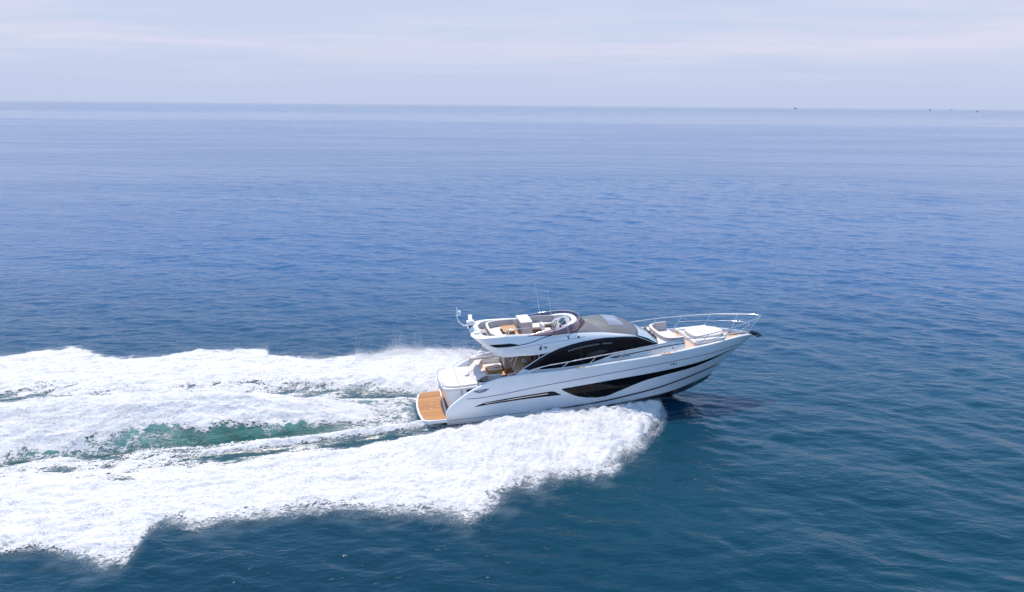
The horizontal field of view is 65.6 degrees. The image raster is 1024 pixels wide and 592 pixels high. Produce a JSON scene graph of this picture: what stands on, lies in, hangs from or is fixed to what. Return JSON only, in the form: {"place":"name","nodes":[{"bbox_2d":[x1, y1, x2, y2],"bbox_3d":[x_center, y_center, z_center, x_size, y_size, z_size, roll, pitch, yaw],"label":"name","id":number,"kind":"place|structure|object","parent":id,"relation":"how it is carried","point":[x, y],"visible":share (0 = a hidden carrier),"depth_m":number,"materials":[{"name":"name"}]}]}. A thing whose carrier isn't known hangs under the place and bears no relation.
{"place":"outdoors","nodes":[
{"label":"outdoors","id":0,"kind":"place"},
{"bbox_2d":[0,100,1023,591],"bbox_3d":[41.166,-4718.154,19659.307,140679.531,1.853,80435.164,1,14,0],"label":"sea water","id":1,"kind":"structure","parent":0,"point":[850,418],"depth_m":72.36,"materials":[{"name":"blue liquid"}]},
{"bbox_2d":[0,346,661,565],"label":"wake foam","id":2,"kind":"object","parent":1,"relation":"on","point":[96,513],"visible":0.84,"depth_m":39.50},
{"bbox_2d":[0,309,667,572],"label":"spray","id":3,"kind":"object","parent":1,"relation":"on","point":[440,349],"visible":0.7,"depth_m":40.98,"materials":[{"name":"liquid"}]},
{"bbox_2d":[416,276,761,424],"bbox_3d":[4.732,2.790,45.954,20.920,7.911,4.936,-5,14,-9],"label":"motor yacht","id":4,"kind":"object","parent":1,"relation":"on","point":[539,363],"visible":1,"depth_m":44.23,"materials":[{"name":"white plastic"}]},
{"bbox_2d":[525,337,655,369],"bbox_3d":[4.401,3.081,43.965,7.730,1.355,0.283,-5,14,-9],"label":"cabin window","id":5,"kind":"structure","parent":4,"relation":"in","point":[595,347],"depth_m":43.89,"materials":[{"name":"black glass"}]},
{"bbox_2d":[562,348,733,397],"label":"hull window","id":6,"kind":"structure","parent":4,"relation":"in","point":[605,388],"depth_m":44.19,"materials":[{"name":"black glass"}]},
{"bbox_2d":[0,0,1023,108],"label":"sky","id":7,"kind":"structure","parent":0,"point":[923,54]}
]}

